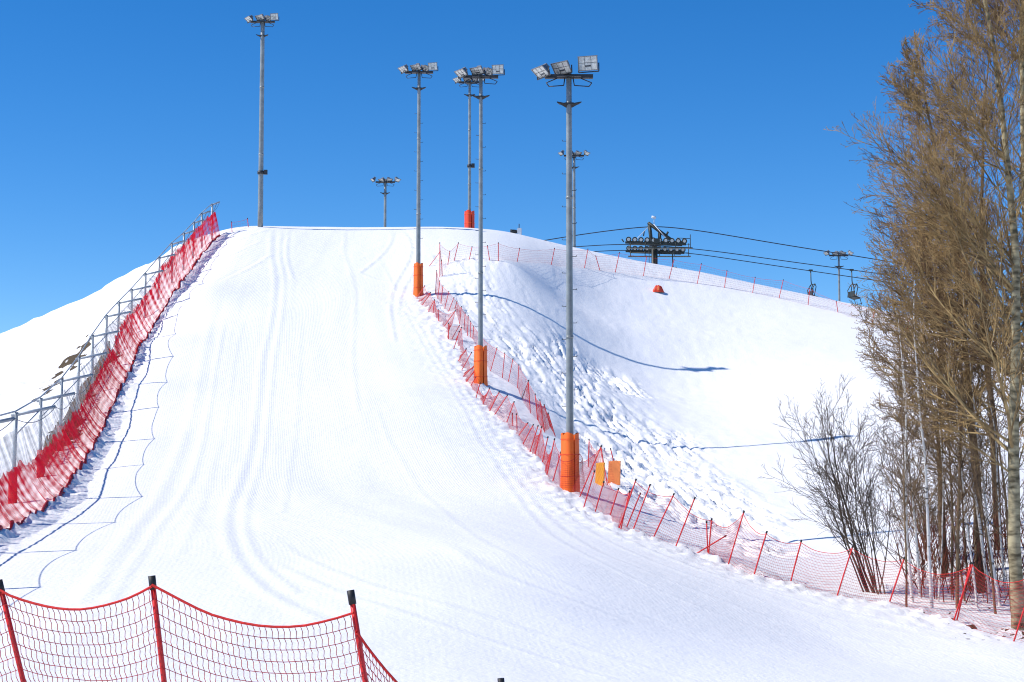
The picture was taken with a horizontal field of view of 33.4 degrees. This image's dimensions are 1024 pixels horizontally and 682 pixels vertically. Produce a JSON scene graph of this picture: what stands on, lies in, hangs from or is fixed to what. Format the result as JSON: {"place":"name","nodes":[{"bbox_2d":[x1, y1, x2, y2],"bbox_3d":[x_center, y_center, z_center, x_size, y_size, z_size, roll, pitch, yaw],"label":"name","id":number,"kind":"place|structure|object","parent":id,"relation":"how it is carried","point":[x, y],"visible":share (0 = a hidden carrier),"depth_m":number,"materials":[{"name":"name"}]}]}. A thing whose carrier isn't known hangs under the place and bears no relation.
{"place":"outdoors","nodes":[
{"label":"outdoors","id":0,"kind":"place"},
{"bbox_2d":[0,226,1023,681],"bbox_3d":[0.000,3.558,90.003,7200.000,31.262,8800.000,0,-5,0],"label":"snow slope","id":1,"kind":"structure","parent":0,"point":[304,426],"depth_m":66.47,"materials":[{"name":"white snow"}]},
{"bbox_2d":[44,341,109,446],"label":"slat fence","id":2,"kind":"object","parent":1,"relation":"on","point":[69,413],"visible":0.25,"depth_m":83.89,"materials":[{"name":"red plastic"}]},
{"bbox_2d":[0,201,220,529],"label":"tall safety net","id":3,"kind":"object","parent":1,"relation":"on","point":[49,458],"visible":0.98,"depth_m":76.93,"materials":[{"name":"plastic"}]},
{"bbox_2d":[0,575,504,681],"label":"net fence","id":4,"kind":"object","parent":1,"relation":"on","point":[359,642],"visible":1,"depth_m":11.84,"materials":[{"name":"red plastic"}]},
{"bbox_2d":[244,13,278,226],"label":"floodlight pole","id":5,"kind":"object","parent":1,"relation":"on","point":[262,36],"visible":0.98,"depth_m":126.16,"materials":[{"name":"metal"}]},
{"bbox_2d":[370,177,400,226],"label":"floodlight pole","id":6,"kind":"object","parent":1,"relation":"on","point":[383,180],"visible":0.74,"depth_m":159.53,"materials":[{"name":"metal"}]},
{"bbox_2d":[398,62,437,296],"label":"floodlight pole","id":7,"kind":"object","parent":1,"relation":"on","point":[416,68],"visible":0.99,"depth_m":109.14,"materials":[{"name":"metal"}]},
{"bbox_2d":[453,74,484,227],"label":"floodlight pole","id":8,"kind":"object","parent":1,"relation":"on","point":[469,218],"visible":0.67,"depth_m":137.51,"materials":[{"name":"metal"}]},
{"bbox_2d":[454,64,504,385],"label":"floodlight pole","id":9,"kind":"object","parent":1,"relation":"on","point":[480,350],"visible":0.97,"depth_m":87.71,"materials":[{"name":"metal"}]},
{"bbox_2d":[435,270,555,436],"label":"net fence","id":10,"kind":"object","parent":1,"relation":"on","point":[539,404],"visible":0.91,"depth_m":90.50,"materials":[{"name":"red plastic"}]},
{"bbox_2d":[510,224,521,234],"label":"snow gun","id":11,"kind":"object","parent":1,"relation":"on","point":[518,230],"visible":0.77,"depth_m":131.94,"materials":[{"name":"white paint"}]},
{"bbox_2d":[531,55,598,491],"bbox_3d":[1.989,-2.478,63.242,2.568,16.417,0.940,0,-5,0],"label":"floodlight pole","id":12,"kind":"object","parent":1,"relation":"on","point":[569,439],"visible":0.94,"depth_m":63.31,"materials":[{"name":"metal"}]},
{"bbox_2d":[558,150,589,247],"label":"floodlight pole","id":13,"kind":"object","parent":1,"relation":"on","point":[576,153],"visible":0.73,"depth_m":151.48,"materials":[{"name":"metal"}]},
{"bbox_2d":[595,462,604,485],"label":"padding mat","id":14,"kind":"object","parent":1,"relation":"on","point":[601,471],"visible":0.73,"depth_m":67.91,"materials":[{"name":"orange plastic"}]},
{"bbox_2d":[588,439,614,484],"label":"net fence","id":15,"kind":"object","parent":1,"relation":"on","point":[602,452],"visible":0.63,"depth_m":70.65,"materials":[{"name":"red plastic"}]},
{"bbox_2d":[608,461,620,484],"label":"padding mat","id":16,"kind":"object","parent":1,"relation":"on","point":[615,466],"visible":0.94,"depth_m":70.52,"materials":[{"name":"orange plastic"}]},
{"bbox_2d":[621,216,692,263],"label":"lift tower","id":17,"kind":"structure","parent":1,"relation":"on","point":[654,251],"depth_m":150.47,"materials":[{"name":"black metal"}]},
{"bbox_2d":[545,226,993,279],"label":"cable","id":18,"kind":"object","parent":17,"relation":"attached to","point":[720,234],"visible":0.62,"depth_m":151.18,"materials":[{"name":"metal"}]},
{"bbox_2d":[594,250,944,290],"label":"cable","id":19,"kind":"object","parent":17,"relation":"attached to","point":[755,262],"visible":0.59,"depth_m":153.41,"materials":[{"name":"metal"}]},
{"bbox_2d":[807,269,817,296],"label":"lift chair","id":20,"kind":"object","parent":19,"relation":"hanging from","point":[814,284],"visible":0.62,"depth_m":153.28,"materials":[{"name":"green paint"}]},
{"bbox_2d":[574,244,1006,290],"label":"cable","id":21,"kind":"object","parent":17,"relation":"attached to","point":[736,254],"visible":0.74,"depth_m":148.65,"materials":[{"name":"metal"}]},
{"bbox_2d":[847,269,861,304],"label":"lift chair","id":22,"kind":"object","parent":21,"relation":"hanging from","point":[852,295],"visible":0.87,"depth_m":148.47,"materials":[{"name":"green paint"}]},
{"bbox_2d":[653,285,663,291],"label":"snow marker","id":23,"kind":"object","parent":1,"relation":"on","point":[658,288],"visible":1,"depth_m":125.16,"materials":[{"name":"red plastic"}]},
{"bbox_2d":[439,242,907,331],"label":"net fence","id":24,"kind":"object","parent":1,"relation":"on","point":[470,253],"visible":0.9,"depth_m":125.72,"materials":[{"name":"red plastic"}]},
{"bbox_2d":[706,521,707,551],"bbox_3d":[6.180,6.254,54.051,0.078,1.123,0.059,2,-5,-22],"label":"loose pole","id":25,"kind":"object","parent":1,"relation":"on","point":[707,534],"visible":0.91,"depth_m":54.06,"materials":[{"name":"red plastic"}]},
{"bbox_2d":[697,535,725,552],"bbox_3d":[6.211,6.383,53.404,1.038,0.647,0.060,0,-5,0],"label":"loose pole","id":26,"kind":"object","parent":1,"relation":"on","point":[710,545],"visible":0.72,"depth_m":53.40,"materials":[{"name":"red plastic"}]},
{"bbox_2d":[417,285,1023,641],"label":"net fence","id":27,"kind":"object","parent":1,"relation":"on","point":[547,468],"visible":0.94,"depth_m":53.73,"materials":[{"name":"red plastic"}]},
{"bbox_2d":[824,250,853,300],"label":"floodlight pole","id":28,"kind":"object","parent":1,"relation":"on","point":[839,255],"visible":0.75,"depth_m":160.97,"materials":[{"name":"metal"}]},
{"bbox_2d":[759,374,944,594],"bbox_3d":[10.149,4.285,50.709,4.122,6.784,4.905,2,-5,-25],"label":"bare shrub","id":29,"kind":"object","parent":1,"relation":"on","point":[837,488],"visible":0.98,"depth_m":51.18,"materials":[{"name":"brown plant"}]},
{"bbox_2d":[865,369,938,606],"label":"birch tree","id":30,"kind":"object","parent":1,"relation":"on","point":[904,503],"visible":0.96,"depth_m":48.26,"materials":[{"name":"brown plant"}]},
{"bbox_2d":[858,321,945,596],"bbox_3d":[11.837,3.520,50.631,2.910,8.509,2.550,0,-5,0],"label":"birch tree","id":31,"kind":"object","parent":1,"relation":"on","point":[917,551],"visible":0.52,"depth_m":50.66,"materials":[{"name":"white plant"}]},
{"bbox_2d":[872,306,952,602],"bbox_3d":[11.478,3.345,49.449,2.365,8.831,3.092,0,-5,0],"label":"birch tree","id":32,"kind":"object","parent":1,"relation":"on","point":[908,550],"visible":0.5,"depth_m":49.38,"materials":[{"name":"white plant"}]},
{"bbox_2d":[867,266,977,607],"bbox_3d":[11.221,2.661,48.573,2.728,10.208,3.140,2,-5,-20],"label":"birch tree","id":33,"kind":"object","parent":1,"relation":"on","point":[924,449],"visible":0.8,"depth_m":48.62,"materials":[{"name":"white plant"}]},
{"bbox_2d":[851,155,994,576],"bbox_3d":[13.127,0.832,53.197,4.735,13.519,5.897,0,-5,0],"label":"bare tree","id":34,"kind":"object","parent":1,"relation":"on","point":[890,364],"visible":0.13,"depth_m":53.30,"materials":[{"name":"brown plant"}]},
{"bbox_2d":[823,0,1023,630],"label":"bare tree","id":35,"kind":"object","parent":1,"relation":"on","point":[1012,333],"visible":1,"depth_m":45.75,"materials":[{"name":"brown plant"}]},
{"bbox_2d":[876,449,970,562],"bbox_3d":[13.385,5.314,55.290,2.978,3.888,2.959,-2,-5,23],"label":"bare shrub","id":36,"kind":"object","parent":1,"relation":"on","point":[922,522],"visible":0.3,"depth_m":54.95,"materials":[{"name":"brown plant"}]},
{"bbox_2d":[843,21,1022,549],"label":"bare tree","id":37,"kind":"object","parent":1,"relation":"on","point":[950,149],"visible":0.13,"depth_m":56.98,"materials":[{"name":"brown plant"}]},
{"bbox_2d":[893,334,975,600],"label":"birch tree","id":38,"kind":"object","parent":1,"relation":"on","point":[946,494],"visible":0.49,"depth_m":50.16,"materials":[{"name":"brown plant"}]},
{"bbox_2d":[898,315,975,601],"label":"birch tree","id":39,"kind":"object","parent":1,"relation":"on","point":[941,525],"visible":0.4,"depth_m":49.92,"materials":[{"name":"brown plant"}]},
{"bbox_2d":[856,28,1023,592],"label":"bare tree","id":40,"kind":"object","parent":1,"relation":"on","point":[909,118],"visible":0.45,"depth_m":51.81,"materials":[{"name":"brown plant"}]},
{"bbox_2d":[863,0,1023,420],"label":"bare tree","id":41,"kind":"object","parent":1,"relation":"on","point":[992,4],"visible":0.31,"depth_m":49.97,"materials":[{"name":"brown plant"}]},
{"bbox_2d":[907,283,988,594],"bbox_3d":[13.123,2.900,50.710,2.858,9.658,2.434,4,-6,-43],"label":"birch tree","id":42,"kind":"object","parent":1,"relation":"on","point":[951,566],"visible":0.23,"depth_m":50.90,"materials":[{"name":"brown plant"}]},
{"bbox_2d":[874,467,1023,603],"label":"undergrowth","id":43,"kind":"object","parent":1,"relation":"on","point":[993,542],"visible":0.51,"depth_m":51.85,"materials":[{"name":"brown plant"}]},
{"bbox_2d":[913,293,995,607],"bbox_3d":[12.826,3.101,49.612,2.203,9.587,2.843,0,-5,0],"label":"birch tree","id":44,"kind":"object","parent":1,"relation":"on","point":[969,546],"visible":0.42,"depth_m":49.29,"materials":[{"name":"brown plant"}]},
{"bbox_2d":[909,262,1007,598],"bbox_3d":[13.214,2.616,50.419,3.250,10.335,3.413,0,-5,0],"label":"birch tree","id":45,"kind":"object","parent":1,"relation":"on","point":[981,539],"visible":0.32,"depth_m":50.43,"materials":[{"name":"brown plant"}]},
{"bbox_2d":[910,264,1009,608],"bbox_3d":[12.963,2.547,48.614,2.958,10.550,3.423,0,-5,0],"label":"birch tree","id":46,"kind":"object","parent":1,"relation":"on","point":[958,524],"visible":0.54,"depth_m":48.92,"materials":[{"name":"brown plant"}]},
{"bbox_2d":[905,285,1022,613],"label":"birch tree","id":47,"kind":"object","parent":1,"relation":"on","point":[984,525],"visible":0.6,"depth_m":48.60,"materials":[{"name":"brown plant"}]},
{"bbox_2d":[935,321,992,590],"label":"birch tree","id":48,"kind":"object","parent":1,"relation":"on","point":[963,527],"visible":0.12,"depth_m":51.34,"materials":[{"name":"brown plant"}]},
{"bbox_2d":[923,276,1023,605],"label":"birch tree","id":49,"kind":"object","parent":1,"relation":"on","point":[991,553],"visible":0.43,"depth_m":49.52,"materials":[{"name":"brown plant"}]},
{"bbox_2d":[947,297,1023,611],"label":"birch tree","id":50,"kind":"object","parent":1,"relation":"on","point":[1004,483],"visible":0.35,"depth_m":48.73,"materials":[{"name":"brown plant"}]},
{"bbox_2d":[950,323,1023,594],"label":"birch tree","id":51,"kind":"object","parent":1,"relation":"on","point":[998,513],"visible":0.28,"depth_m":50.74,"materials":[{"name":"brown plant"}]},
{"bbox_2d":[0,0,1023,335],"label":"sky","id":52,"kind":"structure","parent":0,"point":[122,121],"materials":[{"name":"blue"}]}
]}

